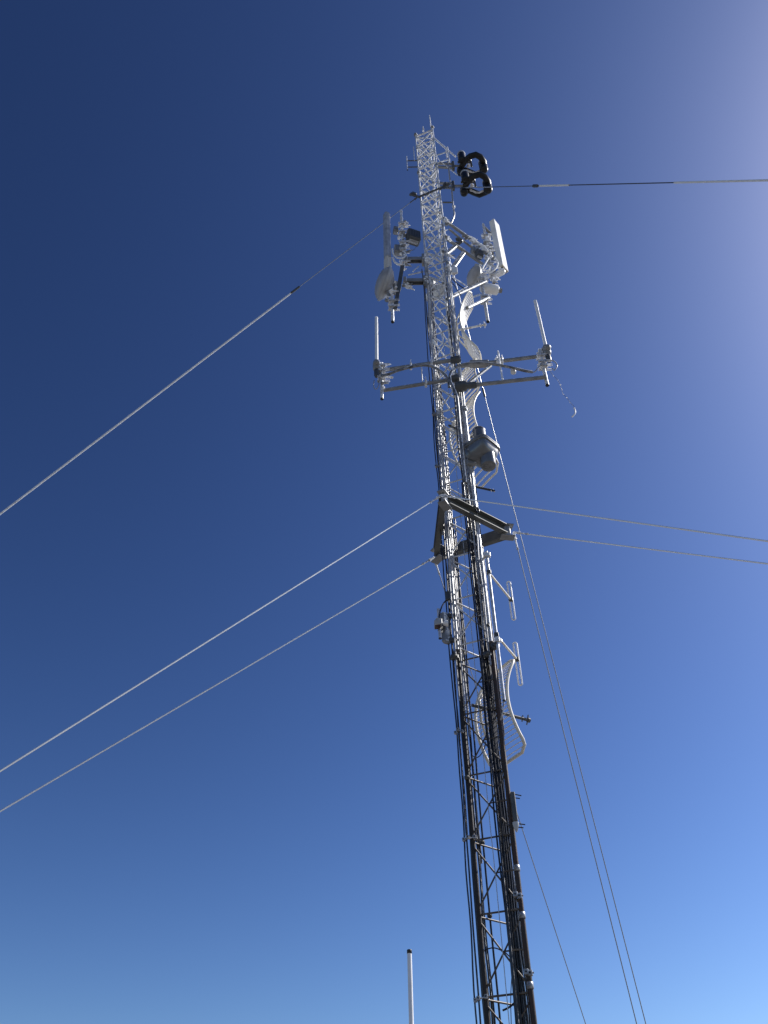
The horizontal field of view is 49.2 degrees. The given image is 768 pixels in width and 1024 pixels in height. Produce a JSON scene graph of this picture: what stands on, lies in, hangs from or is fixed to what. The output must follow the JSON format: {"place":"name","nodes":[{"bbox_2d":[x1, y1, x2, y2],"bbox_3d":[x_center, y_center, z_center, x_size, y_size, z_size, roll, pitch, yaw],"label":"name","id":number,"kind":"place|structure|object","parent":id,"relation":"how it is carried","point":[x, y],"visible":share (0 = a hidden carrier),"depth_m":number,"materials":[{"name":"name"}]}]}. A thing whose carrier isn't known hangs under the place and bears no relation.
{"place":"outdoors","nodes":[
{"label":"outdoors","id":0,"kind":"place"},
{"bbox_2d":[0,0,767,1023],"label":"sky","id":1,"kind":"structure","parent":0,"point":[274,847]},
{"label":"ground","id":2,"kind":"structure","parent":0,"visible":0},
{"bbox_2d":[407,949,413,1023],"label":"pole antenna","id":3,"kind":"object","parent":2,"relation":"on","point":[410,986],"visible":1,"depth_m":6.24,"materials":[{"name":"white plastic"}]},
{"bbox_2d":[414,125,536,1023],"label":"lattice tower","id":4,"kind":"structure","parent":2,"relation":"on","point":[511,834],"depth_m":10.53,"materials":[{"name":"metal"}]},
{"bbox_2d":[385,209,432,323],"bbox_3d":[0.485,-4.965,16.615,0.979,4.098,0.239,-1,-42,0],"label":"sector mount","id":5,"kind":"object","parent":4,"relation":"attached to","point":[393,304],"visible":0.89,"depth_m":16.24,"materials":[{"name":"metal"}]},
{"bbox_2d":[383,211,391,267],"bbox_3d":[0.064,-5.508,17.049,0.124,2.223,0.140,19,-46,-20],"label":"panel antenna","id":6,"kind":"object","parent":5,"relation":"attached to","point":[387,239],"visible":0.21,"depth_m":16.99,"materials":[{"name":"beige plastic"}]},
{"bbox_2d":[375,266,400,300],"bbox_3d":[0.018,-4.380,16.087,0.536,0.687,0.536,-19,-45,19],"label":"microwave dish","id":7,"kind":"object","parent":5,"relation":"attached to","point":[385,281],"visible":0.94,"depth_m":15.86,"materials":[{"name":"grey plastic"}]},
{"bbox_2d":[393,226,398,234],"bbox_3d":[0.244,-5.843,17.417,0.100,0.193,0.127,7,-43,-8],"label":"radio unit","id":8,"kind":"object","parent":5,"relation":"attached to","point":[395,230],"visible":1,"depth_m":17.37,"materials":[{"name":"grey plastic"}]},
{"bbox_2d":[392,257,402,265],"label":"cable","id":9,"kind":"object","parent":5,"relation":"attached to","point":[396,263],"visible":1,"depth_m":16.40,"materials":[{"name":"grey plastic"}]},
{"bbox_2d":[394,244,401,256],"bbox_3d":[0.315,-5.284,16.971,0.220,0.306,0.148,3,-43,-4],"label":"radio unit","id":10,"kind":"object","parent":5,"relation":"attached to","point":[397,251],"visible":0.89,"depth_m":16.90,"materials":[{"name":"grey plastic"}]},
{"bbox_2d":[392,248,406,258],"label":"cable","id":11,"kind":"object","parent":5,"relation":"hanging from","point":[399,257],"visible":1,"depth_m":16.52,"materials":[{"name":"grey plastic"}]},
{"bbox_2d":[406,228,420,246],"bbox_3d":[0.604,-5.643,17.254,0.280,0.396,0.212,13,-44,-15],"label":"radio unit","id":12,"kind":"object","parent":5,"relation":"attached to","point":[413,236],"visible":1,"depth_m":17.16,"materials":[{"name":"plastic"}]},
{"bbox_2d":[421,269,477,1023],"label":"coaxial cable","id":13,"kind":"object","parent":5,"relation":"hanging from","point":[454,711],"visible":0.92,"depth_m":9.51,"materials":[{"name":"black rubber"}]},
{"bbox_2d":[406,146,417,170],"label":"dipole antenna","id":14,"kind":"object","parent":4,"relation":"attached to","point":[411,160],"visible":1,"depth_m":19.55,"materials":[{"name":"metal"}]},
{"bbox_2d":[377,355,460,399],"bbox_3d":[0.587,-2.248,13.875,1.423,0.979,0.150,-6,-43,6],"label":"side arm","id":15,"kind":"object","parent":4,"relation":"attached to","point":[451,360],"visible":0.87,"depth_m":13.90},
{"bbox_2d":[373,316,380,377],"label":"whip antenna","id":16,"kind":"object","parent":15,"relation":"attached to","point":[376,364],"visible":1,"depth_m":14.29,"materials":[{"name":"plastic"}]},
{"bbox_2d":[381,364,450,387],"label":"cable","id":17,"kind":"object","parent":15,"relation":"hanging from","point":[415,366],"visible":0.95,"depth_m":13.83,"materials":[{"name":"black rubber"}]},
{"bbox_2d":[409,182,449,218],"bbox_3d":[0.995,-6.843,18.442,0.884,0.135,0.849,-1,-42,0],"label":"guy collar","id":18,"kind":"object","parent":4,"relation":"attached to","point":[445,185],"visible":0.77,"depth_m":18.28,"materials":[{"name":"metal"}]},
{"bbox_2d":[0,197,417,514],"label":"guy wire","id":19,"kind":"object","parent":18,"relation":"attached to","point":[132,413],"visible":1,"depth_m":15.60,"materials":[{"name":"metal"}]},
{"bbox_2d":[438,213,645,1023],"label":"guy wire","id":20,"kind":"object","parent":18,"relation":"attached to","point":[483,391],"visible":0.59,"depth_m":15.26,"materials":[{"name":"metal"}]},
{"bbox_2d":[441,179,767,188],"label":"guy wire","id":21,"kind":"object","parent":18,"relation":"attached to","point":[677,182],"visible":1,"depth_m":13.56,"materials":[{"name":"metal"}]},
{"bbox_2d":[426,279,443,301],"bbox_3d":[1.035,-4.403,16.651,0.437,0.501,0.418,-1,-42,0],"label":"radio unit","id":22,"kind":"object","parent":4,"relation":"attached to","point":[436,294],"visible":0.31,"depth_m":16.51,"materials":[{"name":"white plastic"}]},
{"bbox_2d":[432,334,443,346],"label":"cable","id":23,"kind":"object","parent":4,"relation":"attached to","point":[441,343],"visible":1,"depth_m":14.46,"materials":[{"name":"grey plastic"}]},
{"bbox_2d":[424,260,459,700],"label":"coaxial cable","id":24,"kind":"object","parent":4,"relation":"attached to","point":[442,488],"visible":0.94,"depth_m":11.81,"materials":[{"name":"white plastic"}]},
{"bbox_2d":[424,286,467,834],"bbox_3d":[0.838,-0.550,12.606,0.044,10.910,0.039,-1,-42,0],"label":"coaxial cable","id":25,"kind":"object","parent":4,"relation":"attached to","point":[448,582],"visible":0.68,"depth_m":11.21,"materials":[{"name":"black rubber"}]},
{"bbox_2d":[427,256,465,711],"bbox_3d":[0.904,-1.368,13.260,0.041,10.068,0.034,15,-45,-16],"label":"coaxial cable","id":26,"kind":"object","parent":4,"relation":"attached to","point":[448,510],"visible":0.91,"depth_m":11.77,"materials":[{"name":"white plastic"}]},
{"bbox_2d":[445,591,449,600],"bbox_3d":[0.848,1.105,11.005,0.085,0.142,0.065,-1,-42,0],"label":"bracket","id":27,"kind":"object","parent":4,"relation":"attached to","point":[447,595],"visible":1,"depth_m":10.98,"materials":[{"name":"metal"}]},
{"bbox_2d":[434,138,462,190],"bbox_3d":[1.468,-7.978,19.156,0.576,2.499,0.105,1,-43,-2],"label":"ring antenna mount","id":28,"kind":"object","parent":4,"relation":"attached to","point":[452,166],"visible":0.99,"depth_m":19.05,"materials":[{"name":"metal"}]},
{"bbox_2d":[447,161,454,223],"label":"cable","id":29,"kind":"object","parent":28,"relation":"hanging from","point":[451,192],"visible":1,"depth_m":18.12,"materials":[{"name":"white plastic"}]},
{"bbox_2d":[457,150,487,176],"bbox_3d":[2.005,-7.925,19.085,0.697,0.605,0.599,-1,-42,0],"label":"ring antenna","id":30,"kind":"object","parent":28,"relation":"attached to","point":[463,160],"visible":0.87,"depth_m":18.95,"materials":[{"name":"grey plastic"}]},
{"bbox_2d":[460,169,491,197],"bbox_3d":[2.021,-7.221,18.440,0.697,0.605,0.599,-1,-42,0],"label":"ring antenna","id":31,"kind":"object","parent":28,"relation":"attached to","point":[467,180],"visible":0.97,"depth_m":18.32,"materials":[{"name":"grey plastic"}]},
{"bbox_2d":[440,612,456,644],"bbox_3d":[0.821,1.477,10.668,0.193,0.471,0.087,-1,-42,0],"label":"flat panel antenna","id":32,"kind":"object","parent":4,"relation":"attached to","point":[447,639],"visible":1,"depth_m":10.59,"materials":[{"name":"plastic"}]},
{"bbox_2d":[434,608,447,639],"bbox_3d":[0.721,1.411,10.624,0.175,0.457,0.166,-1,-42,0],"label":"sensor unit","id":33,"kind":"object","parent":32,"relation":"attached to","point":[439,626],"visible":1,"depth_m":10.55,"materials":[{"name":"metal"}]},
{"bbox_2d":[438,371,470,736],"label":"coaxial cable","id":34,"kind":"object","parent":4,"relation":"attached to","point":[466,698],"visible":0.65,"depth_m":11.25,"materials":[{"name":"rubber"}]},
{"bbox_2d":[450,653,458,660],"bbox_3d":[0.870,1.774,10.309,0.100,0.070,0.118,-1,-42,0],"label":"cable clamp","id":35,"kind":"object","parent":4,"relation":"attached to","point":[454,656],"visible":1,"depth_m":10.29,"materials":[{"name":"metal"}]},
{"bbox_2d":[432,288,482,863],"bbox_3d":[0.978,-0.326,12.519,0.044,10.927,0.042,-1,-42,0],"label":"coaxial cable","id":36,"kind":"object","parent":4,"relation":"attached to","point":[455,551],"visible":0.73,"depth_m":11.72,"materials":[{"name":"black rubber"}]},
{"bbox_2d":[454,728,463,734],"bbox_3d":[0.866,2.531,9.676,0.122,0.075,0.049,-1,-42,0],"label":"cable hanger","id":37,"kind":"object","parent":4,"relation":"attached to","point":[457,730],"visible":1,"depth_m":9.66,"materials":[{"name":"silver metal"}]},
{"bbox_2d":[428,266,493,1023],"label":"coaxial cable","id":38,"kind":"object","parent":4,"relation":"attached to","point":[490,992],"visible":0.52,"depth_m":8.75,"materials":[{"name":"black rubber"}]},
{"bbox_2d":[443,256,484,634],"bbox_3d":[1.213,-1.741,13.405,0.045,8.863,0.042,15,-45,-16],"label":"coaxial cable","id":39,"kind":"object","parent":4,"relation":"attached to","point":[466,466],"visible":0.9,"depth_m":12.20,"materials":[{"name":"black rubber"}]},
{"bbox_2d":[438,400,490,1022],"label":"coaxial cable","id":40,"kind":"object","parent":4,"relation":"attached to","point":[485,962],"visible":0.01,"depth_m":8.06,"materials":[{"name":"black rubber"}]},
{"bbox_2d":[422,126,509,1023],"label":"safety climb cable","id":41,"kind":"object","parent":4,"relation":"attached to","point":[463,550],"visible":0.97,"depth_m":10.16,"materials":[{"name":"metal"}]},
{"bbox_2d":[447,557,484,1023],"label":"coaxial cable","id":42,"kind":"object","parent":4,"relation":"attached to","point":[473,884],"visible":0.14,"depth_m":8.53,"materials":[{"name":"black rubber"}]},
{"bbox_2d":[441,223,491,665],"bbox_3d":[1.240,-2.042,13.656,0.045,10.550,0.045,-1,-42,0],"label":"coaxial cable","id":43,"kind":"object","parent":4,"relation":"attached to","point":[468,467],"visible":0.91,"depth_m":12.13,"materials":[{"name":"rubber"}]},
{"bbox_2d":[447,311,486,685],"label":"coaxial cable","id":44,"kind":"object","parent":4,"relation":"attached to","point":[470,522],"visible":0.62,"depth_m":11.38,"materials":[{"name":"black rubber"}]},
{"bbox_2d":[462,835,476,841],"bbox_3d":[0.902,3.442,8.841,0.160,0.065,0.049,-1,-42,0],"label":"cable hanger","id":45,"kind":"object","parent":4,"relation":"attached to","point":[468,837],"visible":1,"depth_m":8.83,"materials":[{"name":"silver metal"}]},
{"bbox_2d":[441,217,500,322],"bbox_3d":[1.754,-5.050,16.908,1.484,4.087,0.297,23,-47,-23],"label":"sector mount","id":46,"kind":"object","parent":4,"relation":"attached to","point":[484,298],"visible":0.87,"depth_m":16.99,"materials":[{"name":"metal"}]},
{"bbox_2d":[448,290,485,359],"bbox_3d":[1.487,-3.282,14.957,0.564,1.865,0.483,18,-46,-19],"label":"grid dish","id":47,"kind":"object","parent":46,"relation":"attached to","point":[469,345],"visible":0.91,"depth_m":14.92,"materials":[{"name":"beige metal"}]},
{"bbox_2d":[470,246,478,255],"bbox_3d":[1.894,-5.406,17.437,0.160,0.238,0.148,11,-44,-13],"label":"radio unit","id":48,"kind":"object","parent":46,"relation":"attached to","point":[472,250],"visible":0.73,"depth_m":17.39,"materials":[{"name":"grey plastic"}]},
{"bbox_2d":[467,265,488,286],"bbox_3d":[1.894,-4.759,16.913,0.437,0.460,0.425,-1,-42,0],"label":"microwave dish","id":49,"kind":"object","parent":46,"relation":"attached to","point":[474,273],"visible":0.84,"depth_m":16.80,"materials":[{"name":"grey plastic"}]},
{"bbox_2d":[468,235,487,251],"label":"cable","id":50,"kind":"object","parent":46,"relation":"attached to","point":[482,246],"visible":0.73,"depth_m":17.53,"materials":[{"name":"grey plastic"}]},
{"bbox_2d":[475,248,483,259],"bbox_3d":[1.965,-5.306,17.278,0.150,0.260,0.127,20,-46,-21],"label":"radio unit","id":51,"kind":"object","parent":46,"relation":"attached to","point":[479,254],"visible":1,"depth_m":17.22,"materials":[{"name":"plastic"}]},
{"bbox_2d":[481,258,497,273],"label":"cable","id":52,"kind":"object","parent":46,"relation":"attached to","point":[495,268],"visible":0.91,"depth_m":16.89,"materials":[{"name":"white plastic"}]},
{"bbox_2d":[479,283,501,294],"bbox_3d":[2.127,-4.435,16.679,0.454,0.220,0.210,8,-43,-9],"label":"drum radome","id":53,"kind":"object","parent":46,"relation":"attached to","point":[493,289],"visible":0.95,"depth_m":16.60,"materials":[{"name":"white plastic"}]},
{"bbox_2d":[485,219,507,274],"bbox_3d":[2.405,-5.820,18.173,0.455,1.972,0.175,31,-51,-30],"label":"panel antenna","id":54,"kind":"object","parent":46,"relation":"attached to","point":[499,256],"visible":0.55,"depth_m":18.14,"materials":[{"name":"white plastic"}]},
{"bbox_2d":[495,268,504,276],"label":"horn antenna","id":55,"kind":"object","parent":46,"relation":"on","point":[501,271],"visible":0.8,"depth_m":17.21,"materials":[{"name":"white plastic"}]},
{"bbox_2d":[448,484,495,1023],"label":"coaxial cable","id":56,"kind":"object","parent":4,"relation":"attached to","point":[476,817],"visible":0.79,"depth_m":9.11,"materials":[{"name":"black rubber"}]},
{"bbox_2d":[430,488,515,564],"bbox_3d":[1.271,0.219,11.892,1.178,0.226,1.388,-1,-42,0],"label":"torque arm bracket","id":57,"kind":"object","parent":4,"relation":"attached to","point":[501,531],"visible":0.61,"depth_m":11.84,"materials":[{"name":"metal"}]},
{"bbox_2d":[0,557,434,811],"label":"guy wire","id":58,"kind":"object","parent":57,"relation":"attached to","point":[129,735],"visible":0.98,"depth_m":9.48,"materials":[{"name":"metal"}]},
{"bbox_2d":[0,494,440,771],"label":"guy wire","id":59,"kind":"object","parent":57,"relation":"attached to","point":[106,704],"visible":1,"depth_m":8.43,"materials":[{"name":"metal"}]},
{"bbox_2d":[435,564,585,1023],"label":"guy wire","id":60,"kind":"object","parent":57,"relation":"attached to","point":[528,849],"visible":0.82,"depth_m":12.55,"materials":[{"name":"metal"}]},
{"bbox_2d":[512,532,636,1023],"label":"guy wire","id":61,"kind":"object","parent":57,"relation":"attached to","point":[515,538],"visible":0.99,"depth_m":10.82,"materials":[{"name":"metal"}]},
{"bbox_2d":[441,494,767,541],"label":"guy wire","id":62,"kind":"object","parent":57,"relation":"attached to","point":[446,496],"visible":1,"depth_m":9.27,"materials":[{"name":"metal"}]},
{"bbox_2d":[513,531,767,564],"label":"guy wire","id":63,"kind":"object","parent":57,"relation":"attached to","point":[516,532],"visible":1,"depth_m":10.41,"materials":[{"name":"metal"}]},
{"bbox_2d":[448,391,498,486],"bbox_3d":[1.342,-1.266,13.563,0.715,1.781,0.691,22,-47,-23],"label":"grid dish","id":64,"kind":"object","parent":4,"relation":"attached to","point":[470,403],"visible":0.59,"depth_m":13.47,"materials":[{"name":"beige metal"}]},
{"bbox_2d":[454,519,500,1023],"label":"coaxial cable","id":65,"kind":"object","parent":4,"relation":"attached to","point":[496,981],"visible":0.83,"depth_m":9.30,"materials":[{"name":"rubber"}]},
{"bbox_2d":[451,279,504,735],"bbox_3d":[1.323,-0.937,12.779,0.041,9.498,0.036,-16,-45,16],"label":"coaxial cable","id":66,"kind":"object","parent":4,"relation":"attached to","point":[482,548],"visible":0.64,"depth_m":11.16,"materials":[{"name":"rubber"}]},
{"bbox_2d":[473,994,488,1002],"bbox_3d":[0.908,4.545,7.831,0.150,0.066,0.049,-1,-42,0],"label":"cable hanger","id":67,"kind":"object","parent":4,"relation":"attached to","point":[476,999],"visible":1,"depth_m":7.82,"materials":[{"name":"silver metal"}]},
{"bbox_2d":[426,304,481,1023],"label":"coaxial cable","id":68,"kind":"object","parent":67,"relation":"attached to","point":[458,724],"visible":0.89,"depth_m":9.47,"materials":[{"name":"rubber"}]},
{"bbox_2d":[463,426,499,471],"bbox_3d":[1.450,-0.950,12.544,0.464,0.835,0.464,33,-52,-31],"label":"antenna","id":69,"kind":"object","parent":4,"relation":"attached to","point":[481,448],"visible":0.95,"depth_m":12.34,"materials":[{"name":"grey paint"}]},
{"bbox_2d":[475,486,494,491],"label":"feed boom antenna","id":70,"kind":"object","parent":4,"relation":"attached to","point":[487,489],"visible":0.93,"depth_m":12.29,"materials":[{"name":"black metal"}]},
{"bbox_2d":[445,284,525,1023],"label":"coaxial cable","id":71,"kind":"object","parent":4,"relation":"attached to","point":[483,635],"visible":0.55,"depth_m":10.37,"materials":[{"name":"black rubber"}]},
{"bbox_2d":[453,392,518,1023],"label":"coaxial cable","id":72,"kind":"object","parent":4,"relation":"attached to","point":[509,939],"visible":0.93,"depth_m":9.29,"materials":[{"name":"black rubber"}]},
{"bbox_2d":[450,304,524,962],"bbox_3d":[1.297,1.544,10.586,0.035,14.601,0.033,-1,-42,0],"label":"coaxial cable","id":73,"kind":"object","parent":4,"relation":"attached to","point":[495,708],"visible":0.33,"depth_m":9.59,"materials":[{"name":"black rubber"}]},
{"bbox_2d":[483,650,491,657],"bbox_3d":[1.260,1.724,10.200,0.100,0.070,0.118,-1,-42,0],"label":"cable clamp","id":74,"kind":"object","parent":4,"relation":"attached to","point":[487,653],"visible":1,"depth_m":10.18,"materials":[{"name":"metal"}]},
{"bbox_2d":[461,482,516,1023],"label":"coaxial cable","id":75,"kind":"object","parent":4,"relation":"attached to","point":[488,754],"visible":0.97,"depth_m":9.21,"materials":[{"name":"black rubber"}]},
{"bbox_2d":[466,497,519,1023],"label":"coaxial cable","id":76,"kind":"object","parent":4,"relation":"attached to","point":[493,764],"visible":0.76,"depth_m":9.39,"materials":[{"name":"black rubber"}]},
{"bbox_2d":[467,501,522,1023],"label":"coaxial cable","id":77,"kind":"object","parent":4,"relation":"attached to","point":[495,775],"visible":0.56,"depth_m":10.40,"materials":[{"name":"black rubber"}]},
{"bbox_2d":[491,642,499,649],"bbox_3d":[1.360,1.627,10.234,0.110,0.077,0.124,-1,-42,0],"label":"cable clamp","id":78,"kind":"object","parent":4,"relation":"attached to","point":[493,646],"visible":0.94,"depth_m":10.22,"materials":[{"name":"metal"}]},
{"bbox_2d":[471,543,521,1023],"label":"coaxial cable","id":79,"kind":"object","parent":4,"relation":"attached to","point":[516,978],"visible":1,"depth_m":8.90,"materials":[{"name":"black plastic"}]},
{"bbox_2d":[462,422,530,1023],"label":"coaxial cable","id":80,"kind":"object","parent":4,"relation":"attached to","point":[517,919],"visible":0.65,"depth_m":9.05,"materials":[{"name":"black rubber"}]},
{"bbox_2d":[484,947,508,955],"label":"cable","id":81,"kind":"object","parent":4,"relation":"attached to","point":[494,948],"visible":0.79,"depth_m":8.20,"materials":[{"name":"black rubber"}]},
{"bbox_2d":[469,467,530,1022],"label":"coaxial cable","id":82,"kind":"object","parent":4,"relation":"attached to","point":[514,878],"visible":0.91,"depth_m":8.29,"materials":[{"name":"black rubber"}]},
{"bbox_2d":[471,659,530,767],"bbox_3d":[1.375,2.438,10.143,0.672,1.259,0.689,-16,-45,16],"label":"grid dish","id":83,"kind":"object","parent":4,"relation":"attached to","point":[510,713],"visible":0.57,"depth_m":10.02,"materials":[{"name":"beige metal"}]},
{"bbox_2d":[474,534,528,1017],"bbox_3d":[1.302,3.542,8.755,0.047,9.183,0.048,-1,-42,0],"label":"coaxial cable","id":84,"kind":"object","parent":4,"relation":"attached to","point":[515,912],"visible":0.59,"depth_m":8.22,"materials":[{"name":"black rubber"}]},
{"bbox_2d":[481,551,522,701],"bbox_3d":[1.514,1.565,10.662,0.168,2.244,0.768,-21,-46,20],"label":"folded dipole array","id":85,"kind":"object","parent":4,"relation":"attached to","point":[487,556],"visible":1,"depth_m":10.63,"materials":[{"name":"metal"}]},
{"bbox_2d":[454,348,552,391],"bbox_3d":[1.967,-2.302,13.827,1.653,1.035,0.363,-3,-43,3],"label":"side arm","id":86,"kind":"object","parent":4,"relation":"attached to","point":[462,386],"visible":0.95,"depth_m":13.65},
{"bbox_2d":[459,358,479,404],"bbox_3d":[1.372,-2.221,14.389,0.454,0.879,0.564,-1,-42,0],"label":"grid dish","id":87,"kind":"object","parent":86,"relation":"attached to","point":[465,371],"visible":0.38,"depth_m":14.21,"materials":[{"name":"beige metal"}]},
{"bbox_2d":[448,362,532,483],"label":"cable","id":88,"kind":"object","parent":86,"relation":"hanging from","point":[458,407],"visible":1,"depth_m":13.31,"materials":[{"name":"rubber"}]},
{"bbox_2d":[534,300,550,362],"bbox_3d":[2.704,-3.135,14.336,0.130,1.757,0.186,-1,-42,0],"label":"whip antenna","id":89,"kind":"object","parent":86,"relation":"attached to","point":[546,347],"visible":0.99,"depth_m":14.19,"materials":[{"name":"plastic"}]},
{"bbox_2d":[532,360,557,372],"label":"cable","id":90,"kind":"object","parent":86,"relation":"attached to","point":[544,362],"visible":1,"depth_m":13.60,"materials":[{"name":"grey plastic"}]},
{"bbox_2d":[552,374,575,416],"bbox_3d":[2.859,-1.889,13.361,0.264,1.142,0.028,-1,-42,0],"label":"dangling tie","id":91,"kind":"object","parent":86,"relation":"hanging from","point":[569,402],"visible":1,"depth_m":13.11,"materials":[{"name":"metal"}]},
{"bbox_2d":[485,660,524,1023],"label":"coaxial cable","id":92,"kind":"object","parent":4,"relation":"attached to","point":[515,946],"visible":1,"depth_m":8.45,"materials":[{"name":"black rubber"}]},
{"bbox_2d":[483,618,528,1023],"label":"coaxial cable","id":93,"kind":"object","parent":4,"relation":"attached to","point":[518,947],"visible":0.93,"depth_m":8.60,"materials":[{"name":"black rubber"}]},
{"bbox_2d":[510,980,511,1023],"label":"cable","id":94,"kind":"object","parent":4,"relation":"hanging from","point":[510,1001],"visible":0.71,"depth_m":7.85,"materials":[{"name":"black rubber"}]},
{"bbox_2d":[513,864,519,870],"bbox_3d":[1.347,3.616,8.505,0.066,0.060,0.074,-1,-42,0],"label":"steel band","id":95,"kind":"object","parent":4,"relation":"attached to","point":[516,867],"visible":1,"depth_m":8.48,"materials":[{"name":"silver metal"}]},
{"bbox_2d":[510,792,524,831],"bbox_3d":[1.407,3.163,8.831,0.131,0.422,0.080,-1,-42,0],"label":"rod panel antenna","id":96,"kind":"object","parent":4,"relation":"attached to","point":[515,822],"visible":1,"depth_m":8.81,"materials":[{"name":"grey plastic"}]},
{"bbox_2d":[513,891,522,898],"bbox_3d":[1.325,3.788,8.285,0.103,0.066,0.057,-1,-42,0],"label":"cable hanger","id":97,"kind":"object","parent":4,"relation":"attached to","point":[516,894],"visible":1,"depth_m":8.27,"materials":[{"name":"silver metal"}]},
{"bbox_2d":[518,911,525,918],"bbox_3d":[1.351,3.946,8.200,0.066,0.060,0.077,-1,-42,0],"label":"steel band","id":98,"kind":"object","parent":4,"relation":"attached to","point":[521,914],"visible":1,"depth_m":8.18,"materials":[{"name":"silver metal"}]},
{"bbox_2d":[524,968,533,975],"bbox_3d":[1.352,4.296,7.820,0.096,0.057,0.054,-1,-42,0],"label":"cable hanger","id":99,"kind":"object","parent":4,"relation":"attached to","point":[527,971],"visible":1,"depth_m":7.80,"materials":[{"name":"silver metal"}]},
{"bbox_2d":[526,981,533,989],"bbox_3d":[1.357,4.399,7.787,0.066,0.060,0.074,-1,-42,0],"label":"steel band","id":100,"kind":"object","parent":4,"relation":"attached to","point":[529,984],"visible":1,"depth_m":7.77,"materials":[{"name":"silver metal"}]}
]}

